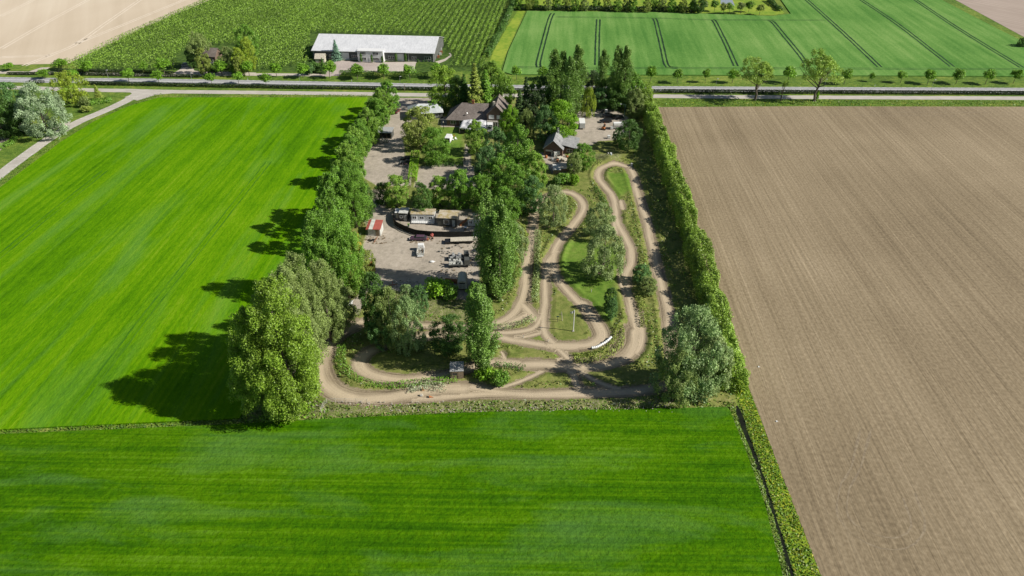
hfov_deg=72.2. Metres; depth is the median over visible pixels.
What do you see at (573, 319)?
flag pole
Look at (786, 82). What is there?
pollarded tree
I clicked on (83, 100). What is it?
shrub
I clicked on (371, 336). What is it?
willow tree
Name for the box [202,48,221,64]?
brick house
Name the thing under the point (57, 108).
willow tree
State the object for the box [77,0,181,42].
wheel track
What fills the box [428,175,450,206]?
broadleaf tree
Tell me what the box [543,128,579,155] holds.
garage building
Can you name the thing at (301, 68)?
young street tree
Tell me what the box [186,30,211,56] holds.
open crowned tree
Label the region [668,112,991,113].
tyre track
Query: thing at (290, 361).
poplar tree
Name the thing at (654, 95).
service road
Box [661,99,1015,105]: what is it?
verge grass
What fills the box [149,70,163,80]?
young street tree
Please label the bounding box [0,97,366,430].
green crop field
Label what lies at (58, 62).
young street tree
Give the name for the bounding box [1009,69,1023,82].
young street tree
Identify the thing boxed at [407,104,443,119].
annex building
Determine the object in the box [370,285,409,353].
willow tree
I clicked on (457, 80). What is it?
broadleaf tree
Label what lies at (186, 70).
house drive
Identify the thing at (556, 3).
broadleaf tree
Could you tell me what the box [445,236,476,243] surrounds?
flatbed trailer
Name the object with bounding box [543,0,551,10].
broadleaf tree
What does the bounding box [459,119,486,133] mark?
stretch tent
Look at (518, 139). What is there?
broadleaf tree
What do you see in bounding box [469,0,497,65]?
orchard row
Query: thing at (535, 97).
broadleaf tree
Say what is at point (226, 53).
broadleaf tree
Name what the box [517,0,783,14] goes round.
yellow meadow
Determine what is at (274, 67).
young street tree
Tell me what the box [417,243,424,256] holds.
tipper truck
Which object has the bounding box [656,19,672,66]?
tramline
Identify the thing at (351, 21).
orchard row
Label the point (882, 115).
tyre track
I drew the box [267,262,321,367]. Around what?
poplar tree
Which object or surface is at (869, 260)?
ploughed field
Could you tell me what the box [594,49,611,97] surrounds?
lombardy poplar
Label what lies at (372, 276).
broadleaf tree
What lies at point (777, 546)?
ditch grass
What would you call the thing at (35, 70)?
field entrance
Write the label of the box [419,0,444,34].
orchard row
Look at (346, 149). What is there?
broadleaf tree
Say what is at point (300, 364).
poplar tree
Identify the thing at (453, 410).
front weeds
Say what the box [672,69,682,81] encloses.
young street tree
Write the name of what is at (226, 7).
orchard row
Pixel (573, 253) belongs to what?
rough grass
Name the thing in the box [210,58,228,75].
young street tree
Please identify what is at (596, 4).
broadleaf tree
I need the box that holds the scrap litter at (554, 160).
[437,156,570,274]
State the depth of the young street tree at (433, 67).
308.56 m
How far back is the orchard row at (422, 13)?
398.86 m
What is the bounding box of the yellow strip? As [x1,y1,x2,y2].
[487,10,524,75]
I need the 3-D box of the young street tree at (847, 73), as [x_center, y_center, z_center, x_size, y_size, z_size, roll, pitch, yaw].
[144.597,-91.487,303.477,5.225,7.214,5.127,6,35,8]
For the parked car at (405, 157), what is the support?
on the yard at (398, 259)
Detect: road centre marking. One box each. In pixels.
[11,79,884,89]
[44,80,1023,90]
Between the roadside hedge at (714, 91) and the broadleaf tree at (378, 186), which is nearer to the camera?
the broadleaf tree at (378, 186)
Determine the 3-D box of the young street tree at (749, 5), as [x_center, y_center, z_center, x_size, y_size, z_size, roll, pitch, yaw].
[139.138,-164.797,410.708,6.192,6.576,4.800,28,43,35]
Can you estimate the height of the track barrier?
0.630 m
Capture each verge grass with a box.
[1,93,366,185]
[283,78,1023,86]
[655,98,1022,106]
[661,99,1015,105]
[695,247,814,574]
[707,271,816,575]
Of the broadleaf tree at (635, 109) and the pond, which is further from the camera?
the pond
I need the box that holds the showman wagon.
[457,271,466,289]
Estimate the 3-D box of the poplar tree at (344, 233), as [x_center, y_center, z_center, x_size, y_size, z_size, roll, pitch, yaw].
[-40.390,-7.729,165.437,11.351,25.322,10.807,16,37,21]
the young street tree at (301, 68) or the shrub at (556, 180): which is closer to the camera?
the shrub at (556, 180)
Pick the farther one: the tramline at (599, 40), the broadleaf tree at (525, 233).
the tramline at (599, 40)
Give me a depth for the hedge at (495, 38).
371.90 m
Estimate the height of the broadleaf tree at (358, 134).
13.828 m
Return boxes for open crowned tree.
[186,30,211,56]
[736,55,775,100]
[800,47,843,101]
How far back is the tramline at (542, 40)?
361.38 m
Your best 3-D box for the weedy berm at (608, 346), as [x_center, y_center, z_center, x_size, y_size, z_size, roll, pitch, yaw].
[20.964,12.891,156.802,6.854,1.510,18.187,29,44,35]
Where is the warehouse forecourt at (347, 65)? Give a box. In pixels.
[319,60,400,75]
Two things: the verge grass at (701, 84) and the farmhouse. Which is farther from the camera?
the verge grass at (701, 84)
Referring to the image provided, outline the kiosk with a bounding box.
[487,122,492,131]
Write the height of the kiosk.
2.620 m
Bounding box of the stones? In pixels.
[310,401,670,412]
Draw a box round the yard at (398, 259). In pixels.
[351,98,628,312]
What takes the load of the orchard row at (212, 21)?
on the orchard floor
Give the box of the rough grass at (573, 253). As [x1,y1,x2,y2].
[247,98,736,421]
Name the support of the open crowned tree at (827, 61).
on the ground at (22, 144)
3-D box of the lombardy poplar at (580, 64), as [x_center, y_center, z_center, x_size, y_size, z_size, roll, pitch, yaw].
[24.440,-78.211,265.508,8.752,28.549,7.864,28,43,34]
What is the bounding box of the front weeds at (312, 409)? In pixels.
[238,404,323,423]
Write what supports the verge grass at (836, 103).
on the ground at (22, 144)
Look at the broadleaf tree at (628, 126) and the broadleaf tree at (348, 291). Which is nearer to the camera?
the broadleaf tree at (348, 291)
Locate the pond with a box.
[721,0,733,4]
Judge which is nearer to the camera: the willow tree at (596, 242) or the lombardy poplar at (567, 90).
the willow tree at (596, 242)
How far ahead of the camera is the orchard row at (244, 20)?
386.31 m
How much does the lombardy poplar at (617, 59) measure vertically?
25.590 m
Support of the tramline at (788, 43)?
on the crop field at (885, 43)
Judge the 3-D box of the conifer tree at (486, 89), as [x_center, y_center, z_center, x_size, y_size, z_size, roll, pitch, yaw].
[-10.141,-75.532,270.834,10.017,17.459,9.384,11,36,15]
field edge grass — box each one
[0,406,732,433]
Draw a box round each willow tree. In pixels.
[13,81,72,139]
[364,311,399,352]
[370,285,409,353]
[389,295,426,356]
[538,184,567,227]
[580,224,626,282]
[582,202,615,239]
[648,304,733,404]
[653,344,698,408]
[684,334,734,397]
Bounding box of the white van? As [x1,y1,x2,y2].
[445,134,452,142]
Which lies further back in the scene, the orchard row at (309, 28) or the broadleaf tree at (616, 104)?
the orchard row at (309, 28)
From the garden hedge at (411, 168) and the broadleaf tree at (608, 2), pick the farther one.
the broadleaf tree at (608, 2)
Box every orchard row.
[50,0,202,68]
[63,0,211,65]
[66,0,216,68]
[74,0,221,68]
[90,0,225,63]
[92,0,230,67]
[99,0,240,67]
[107,0,243,67]
[114,0,249,68]
[123,0,257,66]
[131,0,261,67]
[142,0,264,68]
[147,0,271,68]
[155,0,277,68]
[166,0,283,66]
[170,0,288,68]
[220,0,293,43]
[228,0,301,43]
[233,0,303,43]
[250,0,311,38]
[251,0,314,39]
[253,0,331,54]
[256,0,338,57]
[257,0,350,66]
[258,0,323,41]
[258,0,328,47]
[258,0,344,62]
[264,0,355,68]
[275,0,359,63]
[281,0,366,66]
[292,0,371,63]
[300,0,377,63]
[344,0,382,32]
[350,0,387,32]
[357,0,392,32]
[362,0,398,32]
[370,0,403,32]
[374,0,408,33]
[382,0,413,33]
[388,0,419,33]
[393,0,424,32]
[400,0,430,33]
[406,0,434,32]
[412,0,438,32]
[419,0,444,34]
[425,0,449,33]
[431,0,454,32]
[436,0,460,32]
[441,0,464,35]
[444,0,469,41]
[447,0,474,46]
[450,0,484,64]
[451,0,479,52]
[455,0,488,64]
[462,0,494,65]
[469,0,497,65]
[475,0,501,63]
[479,0,505,65]
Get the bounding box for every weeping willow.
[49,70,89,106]
[519,107,534,138]
[581,87,596,118]
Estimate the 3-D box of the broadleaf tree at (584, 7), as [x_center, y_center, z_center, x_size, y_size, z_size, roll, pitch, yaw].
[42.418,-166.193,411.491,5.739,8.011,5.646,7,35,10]
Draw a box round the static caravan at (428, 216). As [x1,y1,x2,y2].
[410,208,435,223]
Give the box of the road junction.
[125,89,173,100]
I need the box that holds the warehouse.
[311,34,443,61]
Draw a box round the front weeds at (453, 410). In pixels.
[234,398,733,423]
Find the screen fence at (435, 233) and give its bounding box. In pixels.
[393,214,472,236]
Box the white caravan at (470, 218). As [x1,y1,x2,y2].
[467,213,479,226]
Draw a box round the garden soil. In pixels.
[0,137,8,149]
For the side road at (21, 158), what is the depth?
252.88 m
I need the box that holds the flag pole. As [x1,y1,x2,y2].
[570,310,574,331]
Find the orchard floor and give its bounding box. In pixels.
[74,0,506,71]
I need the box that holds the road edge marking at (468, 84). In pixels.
[11,77,889,87]
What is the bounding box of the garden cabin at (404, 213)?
[398,207,409,220]
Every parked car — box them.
[400,155,412,159]
[400,159,413,164]
[409,234,428,240]
[599,118,611,122]
[602,113,613,117]
[612,114,623,118]
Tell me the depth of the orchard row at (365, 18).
395.69 m
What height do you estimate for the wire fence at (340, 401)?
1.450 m
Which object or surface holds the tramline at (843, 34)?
on the crop field at (885, 43)
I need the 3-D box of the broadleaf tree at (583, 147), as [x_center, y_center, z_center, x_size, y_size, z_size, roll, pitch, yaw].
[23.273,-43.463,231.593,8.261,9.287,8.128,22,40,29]
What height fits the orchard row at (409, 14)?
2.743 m
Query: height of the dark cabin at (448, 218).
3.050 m
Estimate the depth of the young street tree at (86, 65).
313.53 m
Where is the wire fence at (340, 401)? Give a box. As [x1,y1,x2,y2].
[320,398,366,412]
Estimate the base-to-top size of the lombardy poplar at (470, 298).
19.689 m
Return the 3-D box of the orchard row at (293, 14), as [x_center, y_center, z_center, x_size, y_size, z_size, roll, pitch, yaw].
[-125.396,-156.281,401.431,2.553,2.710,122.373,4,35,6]
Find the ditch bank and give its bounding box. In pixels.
[660,134,819,575]
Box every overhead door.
[341,52,348,59]
[397,54,403,60]
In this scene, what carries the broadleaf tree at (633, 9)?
on the ground at (22, 144)
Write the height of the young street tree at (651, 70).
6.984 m
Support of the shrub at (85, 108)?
on the ground at (22, 144)
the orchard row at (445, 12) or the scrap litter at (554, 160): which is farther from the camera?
the orchard row at (445, 12)
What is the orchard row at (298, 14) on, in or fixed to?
on the orchard floor
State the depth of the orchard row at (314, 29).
367.53 m
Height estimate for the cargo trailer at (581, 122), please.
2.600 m
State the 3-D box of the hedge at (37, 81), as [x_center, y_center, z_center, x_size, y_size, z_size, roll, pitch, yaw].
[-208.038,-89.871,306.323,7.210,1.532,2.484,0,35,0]
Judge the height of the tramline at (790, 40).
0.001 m
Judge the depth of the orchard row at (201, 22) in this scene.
367.65 m
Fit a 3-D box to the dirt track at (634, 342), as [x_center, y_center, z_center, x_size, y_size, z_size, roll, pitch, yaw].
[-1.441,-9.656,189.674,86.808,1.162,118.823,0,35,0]
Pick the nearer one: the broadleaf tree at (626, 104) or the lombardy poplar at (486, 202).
the lombardy poplar at (486, 202)
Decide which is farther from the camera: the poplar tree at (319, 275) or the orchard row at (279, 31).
the orchard row at (279, 31)
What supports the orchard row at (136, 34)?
on the orchard floor
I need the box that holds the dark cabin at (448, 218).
[437,210,458,227]
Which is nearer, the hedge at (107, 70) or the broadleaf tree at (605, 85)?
the broadleaf tree at (605, 85)
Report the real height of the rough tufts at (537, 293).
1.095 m
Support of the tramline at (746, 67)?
on the crop field at (885, 43)
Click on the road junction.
(143, 93)
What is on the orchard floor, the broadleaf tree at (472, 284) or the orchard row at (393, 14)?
the orchard row at (393, 14)
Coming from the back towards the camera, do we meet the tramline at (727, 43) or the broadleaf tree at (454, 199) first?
the tramline at (727, 43)
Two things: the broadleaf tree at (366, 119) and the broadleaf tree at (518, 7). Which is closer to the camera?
the broadleaf tree at (366, 119)
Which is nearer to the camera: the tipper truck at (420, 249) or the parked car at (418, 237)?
the tipper truck at (420, 249)
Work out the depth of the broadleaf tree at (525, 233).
184.70 m
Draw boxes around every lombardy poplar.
[462,289,480,363]
[464,282,502,370]
[471,189,497,278]
[474,215,503,298]
[481,198,514,301]
[497,212,522,291]
[542,48,566,115]
[553,50,567,111]
[561,55,581,125]
[569,43,588,115]
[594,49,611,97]
[607,45,627,108]
[617,44,634,109]
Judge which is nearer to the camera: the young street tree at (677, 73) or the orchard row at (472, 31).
the young street tree at (677, 73)
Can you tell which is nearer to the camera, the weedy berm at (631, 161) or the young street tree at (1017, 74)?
the weedy berm at (631, 161)
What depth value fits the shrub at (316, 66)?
318.00 m
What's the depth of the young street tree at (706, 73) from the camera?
304.46 m
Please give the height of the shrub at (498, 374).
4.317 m
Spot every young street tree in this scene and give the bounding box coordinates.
[1,63,13,70]
[35,69,49,77]
[51,58,67,68]
[66,69,78,74]
[78,60,92,71]
[119,68,133,80]
[137,61,147,72]
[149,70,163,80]
[152,58,171,73]
[202,73,215,82]
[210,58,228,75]
[231,71,243,83]
[239,60,252,75]
[258,73,271,81]
[268,63,281,76]
[295,62,309,77]
[322,61,335,77]
[348,63,363,78]
[377,63,388,75]
[403,64,416,75]
[430,62,440,77]
[511,65,521,79]
[537,66,548,75]
[645,65,657,81]
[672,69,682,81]
[688,1,696,8]
[702,68,710,79]
[711,0,719,10]
[719,2,728,11]
[726,68,740,81]
[727,2,734,12]
[737,2,745,13]
[746,1,755,11]
[756,4,764,13]
[783,65,796,78]
[841,68,852,84]
[869,72,875,79]
[897,70,907,82]
[924,69,936,83]
[952,67,965,82]
[983,69,996,83]
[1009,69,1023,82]
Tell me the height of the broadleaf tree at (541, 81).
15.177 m
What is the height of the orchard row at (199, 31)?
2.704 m
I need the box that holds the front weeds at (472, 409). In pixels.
[233,398,735,422]
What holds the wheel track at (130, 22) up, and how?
on the beige field at (69, 28)
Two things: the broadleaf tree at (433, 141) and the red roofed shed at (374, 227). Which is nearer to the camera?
the red roofed shed at (374, 227)
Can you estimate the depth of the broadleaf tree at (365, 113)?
245.40 m
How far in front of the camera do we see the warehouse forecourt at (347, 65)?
327.85 m
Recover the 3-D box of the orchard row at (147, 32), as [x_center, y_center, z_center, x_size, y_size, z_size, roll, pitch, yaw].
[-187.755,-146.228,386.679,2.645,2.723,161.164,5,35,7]
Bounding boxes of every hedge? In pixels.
[0,135,18,148]
[2,126,31,135]
[6,72,212,77]
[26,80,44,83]
[56,68,173,73]
[81,81,1023,94]
[88,97,111,105]
[339,70,427,77]
[408,150,419,181]
[426,162,462,166]
[484,0,516,57]
[519,4,696,11]
[636,78,750,393]
[766,0,782,10]
[1017,37,1023,46]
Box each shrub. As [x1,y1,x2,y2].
[78,95,90,105]
[79,106,92,111]
[228,64,235,73]
[304,63,314,74]
[307,61,321,71]
[421,276,453,299]
[443,284,458,299]
[473,367,494,381]
[490,369,510,386]
[550,176,560,186]
[557,172,570,184]
[570,173,579,185]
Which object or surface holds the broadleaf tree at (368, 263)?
on the ground at (22, 144)
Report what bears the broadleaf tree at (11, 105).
on the ground at (22, 144)
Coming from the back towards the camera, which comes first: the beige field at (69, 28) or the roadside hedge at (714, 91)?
the beige field at (69, 28)
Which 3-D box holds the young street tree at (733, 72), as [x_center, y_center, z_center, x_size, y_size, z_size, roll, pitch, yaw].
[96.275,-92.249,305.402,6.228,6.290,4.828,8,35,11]
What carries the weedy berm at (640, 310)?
on the ground at (22, 144)
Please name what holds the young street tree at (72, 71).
on the ground at (22, 144)
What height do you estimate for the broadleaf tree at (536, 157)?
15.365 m
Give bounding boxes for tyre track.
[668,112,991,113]
[692,115,946,116]
[836,429,925,549]
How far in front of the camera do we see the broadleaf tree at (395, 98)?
271.86 m
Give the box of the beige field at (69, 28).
[0,0,207,64]
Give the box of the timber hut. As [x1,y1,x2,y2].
[450,361,463,378]
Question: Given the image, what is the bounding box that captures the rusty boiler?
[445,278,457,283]
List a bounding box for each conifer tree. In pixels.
[93,84,104,100]
[319,58,325,74]
[331,40,342,61]
[457,74,470,102]
[465,63,485,102]
[479,69,493,104]
[511,89,528,127]
[522,77,533,113]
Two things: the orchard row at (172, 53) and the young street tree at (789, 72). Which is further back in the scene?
the orchard row at (172, 53)
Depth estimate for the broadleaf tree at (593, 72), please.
290.61 m
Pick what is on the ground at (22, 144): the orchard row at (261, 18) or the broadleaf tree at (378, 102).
the broadleaf tree at (378, 102)
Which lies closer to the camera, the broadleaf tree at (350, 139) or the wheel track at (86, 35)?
the broadleaf tree at (350, 139)
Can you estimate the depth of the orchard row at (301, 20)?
380.97 m
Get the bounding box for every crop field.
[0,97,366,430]
[0,407,782,575]
[503,0,1023,76]
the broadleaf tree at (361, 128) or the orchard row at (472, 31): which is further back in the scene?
the orchard row at (472, 31)
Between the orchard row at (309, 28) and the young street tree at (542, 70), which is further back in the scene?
the orchard row at (309, 28)
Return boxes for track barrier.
[591,336,611,348]
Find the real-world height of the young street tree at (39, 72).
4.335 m
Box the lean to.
[395,208,399,218]
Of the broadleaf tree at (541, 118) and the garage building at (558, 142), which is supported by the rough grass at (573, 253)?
the broadleaf tree at (541, 118)
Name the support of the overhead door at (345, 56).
in the warehouse
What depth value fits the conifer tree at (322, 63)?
316.49 m
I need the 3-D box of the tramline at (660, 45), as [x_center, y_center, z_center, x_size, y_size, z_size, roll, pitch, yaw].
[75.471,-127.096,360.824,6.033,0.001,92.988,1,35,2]
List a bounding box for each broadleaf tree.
[0,81,32,125]
[0,95,18,139]
[0,99,32,130]
[184,45,199,67]
[194,47,212,73]
[217,46,233,69]
[230,47,244,73]
[232,24,258,55]
[233,55,246,75]
[239,36,257,70]
[261,382,300,420]
[312,187,346,247]
[314,170,353,228]
[322,278,359,331]
[325,164,353,209]
[329,141,364,182]
[331,152,358,179]
[340,240,365,297]
[342,134,363,160]
[343,125,367,160]
[346,119,372,148]
[351,149,366,180]
[354,123,371,154]
[355,180,375,221]
[357,107,382,144]
[357,114,378,141]
[358,271,394,339]
[362,249,376,271]
[364,98,384,120]
[369,97,390,126]
[370,88,391,117]
[373,182,388,205]
[378,81,400,114]
[383,174,408,207]
[400,105,437,146]
[400,284,414,304]
[408,284,428,314]
[410,182,432,211]
[419,127,450,165]
[426,65,459,108]
[427,99,440,108]
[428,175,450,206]
[428,313,467,356]
[446,169,473,210]
[447,75,466,106]
[463,119,486,154]
[464,174,496,211]
[465,281,476,303]
[472,146,501,182]
[477,60,503,98]
[481,126,508,162]
[482,153,516,195]
[487,185,520,222]
[490,70,516,103]
[496,163,531,211]
[498,104,519,134]
[499,123,533,177]
[508,135,526,157]
[511,223,529,264]
[511,250,521,276]
[514,0,522,10]
[516,174,543,213]
[516,222,528,250]
[522,90,546,123]
[522,150,548,192]
[525,0,533,10]
[529,75,550,109]
[530,0,539,9]
[533,104,558,141]
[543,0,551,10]
[546,99,578,138]
[552,0,561,8]
[562,0,570,6]
[566,151,582,174]
[570,143,595,170]
[571,0,579,10]
[579,0,588,10]
[584,69,605,91]
[589,87,611,109]
[592,0,600,6]
[602,287,617,310]
[603,0,611,10]
[603,71,625,98]
[605,82,626,110]
[605,297,617,320]
[611,127,623,144]
[613,0,622,11]
[616,119,643,151]
[622,0,629,11]
[625,71,644,103]
[625,94,639,111]
[626,87,645,118]
[629,0,637,12]
[632,264,651,283]
[636,275,657,295]
[642,0,651,12]
[650,0,658,10]
[658,0,666,11]
[667,0,676,11]
[678,0,687,12]
[691,0,706,13]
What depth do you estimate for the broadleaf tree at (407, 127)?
242.76 m
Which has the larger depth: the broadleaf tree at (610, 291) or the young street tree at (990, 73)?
the young street tree at (990, 73)
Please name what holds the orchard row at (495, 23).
on the orchard floor
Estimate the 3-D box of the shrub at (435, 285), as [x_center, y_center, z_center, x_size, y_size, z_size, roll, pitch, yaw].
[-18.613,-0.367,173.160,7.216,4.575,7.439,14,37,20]
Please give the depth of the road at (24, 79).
305.52 m
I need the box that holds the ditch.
[735,406,793,575]
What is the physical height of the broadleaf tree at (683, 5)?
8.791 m
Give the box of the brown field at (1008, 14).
[957,0,1023,36]
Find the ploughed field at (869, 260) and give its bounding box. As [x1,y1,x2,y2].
[658,106,1023,575]
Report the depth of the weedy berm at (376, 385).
147.31 m
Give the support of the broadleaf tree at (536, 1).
on the yellow meadow
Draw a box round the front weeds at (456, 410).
[236,399,734,423]
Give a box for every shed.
[314,53,326,62]
[365,219,383,235]
[378,127,393,138]
[552,164,560,173]
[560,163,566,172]
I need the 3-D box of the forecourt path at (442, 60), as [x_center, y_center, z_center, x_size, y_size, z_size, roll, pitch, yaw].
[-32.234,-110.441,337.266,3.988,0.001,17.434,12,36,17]
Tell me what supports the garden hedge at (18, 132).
on the ground at (22, 144)
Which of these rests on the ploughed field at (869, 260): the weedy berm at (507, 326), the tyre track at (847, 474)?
the tyre track at (847, 474)
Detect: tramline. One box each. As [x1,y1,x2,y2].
[517,66,1022,68]
[535,13,551,66]
[539,13,554,66]
[556,16,769,19]
[568,17,819,20]
[585,68,1001,69]
[594,19,597,64]
[598,19,600,60]
[651,18,677,68]
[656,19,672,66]
[711,20,734,65]
[713,19,738,65]
[769,21,804,65]
[770,20,807,62]
[805,0,877,66]
[808,0,881,66]
[860,0,949,65]
[863,0,954,66]
[914,0,1018,66]
[917,0,1023,67]
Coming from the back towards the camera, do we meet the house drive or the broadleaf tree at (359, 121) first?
the house drive
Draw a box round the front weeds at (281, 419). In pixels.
[234,402,316,423]
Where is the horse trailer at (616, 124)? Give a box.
[613,122,623,127]
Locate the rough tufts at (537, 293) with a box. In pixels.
[308,103,698,412]
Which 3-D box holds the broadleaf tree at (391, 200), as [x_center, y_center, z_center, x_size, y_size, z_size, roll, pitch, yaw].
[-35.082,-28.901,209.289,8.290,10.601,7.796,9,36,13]
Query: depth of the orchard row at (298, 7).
395.60 m
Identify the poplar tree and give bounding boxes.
[225,305,289,416]
[242,272,324,424]
[252,283,324,394]
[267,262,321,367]
[277,250,331,357]
[283,315,321,401]
[299,208,350,294]
[305,258,349,342]
[323,204,365,298]
[334,161,372,228]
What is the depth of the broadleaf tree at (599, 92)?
277.33 m
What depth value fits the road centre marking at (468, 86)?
301.17 m
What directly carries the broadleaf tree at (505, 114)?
on the rough grass at (573, 253)
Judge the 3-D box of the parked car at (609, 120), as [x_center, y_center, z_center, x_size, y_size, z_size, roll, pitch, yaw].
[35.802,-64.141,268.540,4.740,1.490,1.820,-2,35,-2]
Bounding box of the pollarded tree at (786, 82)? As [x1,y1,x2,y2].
[780,79,788,100]
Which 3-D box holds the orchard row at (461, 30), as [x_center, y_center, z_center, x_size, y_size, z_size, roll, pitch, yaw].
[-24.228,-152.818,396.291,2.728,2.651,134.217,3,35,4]
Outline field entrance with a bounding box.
[29,67,49,71]
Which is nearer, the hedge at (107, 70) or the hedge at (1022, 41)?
the hedge at (107, 70)
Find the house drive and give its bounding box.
[173,66,255,75]
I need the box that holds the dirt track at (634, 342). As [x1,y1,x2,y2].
[317,160,690,407]
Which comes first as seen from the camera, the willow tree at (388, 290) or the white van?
the willow tree at (388, 290)
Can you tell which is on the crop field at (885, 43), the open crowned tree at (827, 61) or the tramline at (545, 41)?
the tramline at (545, 41)
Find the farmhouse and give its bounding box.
[445,94,508,127]
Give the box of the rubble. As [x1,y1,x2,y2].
[388,280,420,289]
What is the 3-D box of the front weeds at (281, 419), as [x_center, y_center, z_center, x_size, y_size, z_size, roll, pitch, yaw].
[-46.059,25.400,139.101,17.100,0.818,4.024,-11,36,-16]
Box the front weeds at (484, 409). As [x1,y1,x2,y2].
[235,397,735,423]
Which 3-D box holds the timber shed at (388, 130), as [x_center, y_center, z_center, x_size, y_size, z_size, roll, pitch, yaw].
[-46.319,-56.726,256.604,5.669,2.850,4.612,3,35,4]
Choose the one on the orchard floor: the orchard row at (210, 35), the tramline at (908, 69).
the orchard row at (210, 35)
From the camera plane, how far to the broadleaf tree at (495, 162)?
211.43 m
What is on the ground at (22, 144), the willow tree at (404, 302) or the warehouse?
the willow tree at (404, 302)
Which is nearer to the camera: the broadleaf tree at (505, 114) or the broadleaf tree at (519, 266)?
the broadleaf tree at (519, 266)
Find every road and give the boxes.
[0,77,1023,92]
[0,98,132,179]
[7,86,1023,99]
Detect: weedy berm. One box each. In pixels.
[335,342,456,388]
[407,380,447,392]
[492,314,535,329]
[493,360,524,371]
[530,229,541,302]
[573,323,625,362]
[591,157,637,167]
[593,185,612,211]
[631,286,646,326]
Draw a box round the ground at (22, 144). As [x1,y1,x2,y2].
[0,0,1023,575]
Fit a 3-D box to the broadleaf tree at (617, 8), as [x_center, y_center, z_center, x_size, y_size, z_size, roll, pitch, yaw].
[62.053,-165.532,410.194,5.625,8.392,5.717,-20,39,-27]
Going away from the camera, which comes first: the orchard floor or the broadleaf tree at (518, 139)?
the broadleaf tree at (518, 139)
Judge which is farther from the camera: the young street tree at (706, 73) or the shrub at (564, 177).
the young street tree at (706, 73)
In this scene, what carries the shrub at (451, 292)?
on the ground at (22, 144)
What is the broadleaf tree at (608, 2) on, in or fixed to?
on the yellow meadow
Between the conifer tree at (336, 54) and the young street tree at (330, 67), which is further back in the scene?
the conifer tree at (336, 54)
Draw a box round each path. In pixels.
[0,71,318,75]
[436,53,451,62]
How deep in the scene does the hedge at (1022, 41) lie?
352.67 m
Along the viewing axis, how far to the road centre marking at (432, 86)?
303.32 m
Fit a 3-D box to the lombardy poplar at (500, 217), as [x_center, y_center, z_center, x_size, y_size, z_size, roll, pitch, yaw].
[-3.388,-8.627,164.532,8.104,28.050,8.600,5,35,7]
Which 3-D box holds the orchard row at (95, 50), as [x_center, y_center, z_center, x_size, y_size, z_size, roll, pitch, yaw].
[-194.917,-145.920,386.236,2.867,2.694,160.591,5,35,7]
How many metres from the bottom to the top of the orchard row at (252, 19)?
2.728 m
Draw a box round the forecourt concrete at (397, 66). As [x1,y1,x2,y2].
[375,62,415,70]
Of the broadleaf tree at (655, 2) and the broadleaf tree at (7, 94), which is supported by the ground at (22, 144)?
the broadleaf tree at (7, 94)
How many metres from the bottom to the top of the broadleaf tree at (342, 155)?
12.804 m
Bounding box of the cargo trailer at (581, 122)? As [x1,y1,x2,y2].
[579,118,584,127]
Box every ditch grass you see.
[730,409,790,575]
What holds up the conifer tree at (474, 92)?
on the rough grass at (573, 253)
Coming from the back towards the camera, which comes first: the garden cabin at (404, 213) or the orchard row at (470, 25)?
the orchard row at (470, 25)
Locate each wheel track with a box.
[0,0,85,47]
[3,0,88,48]
[22,0,137,65]
[26,0,140,65]
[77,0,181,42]
[81,0,184,42]
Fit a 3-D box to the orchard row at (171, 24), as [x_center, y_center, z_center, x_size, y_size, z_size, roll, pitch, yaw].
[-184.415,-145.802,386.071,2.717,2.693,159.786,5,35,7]
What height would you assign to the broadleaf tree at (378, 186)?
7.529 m
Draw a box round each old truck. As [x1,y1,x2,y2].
[448,250,468,260]
[449,257,469,267]
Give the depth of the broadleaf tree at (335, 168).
196.61 m

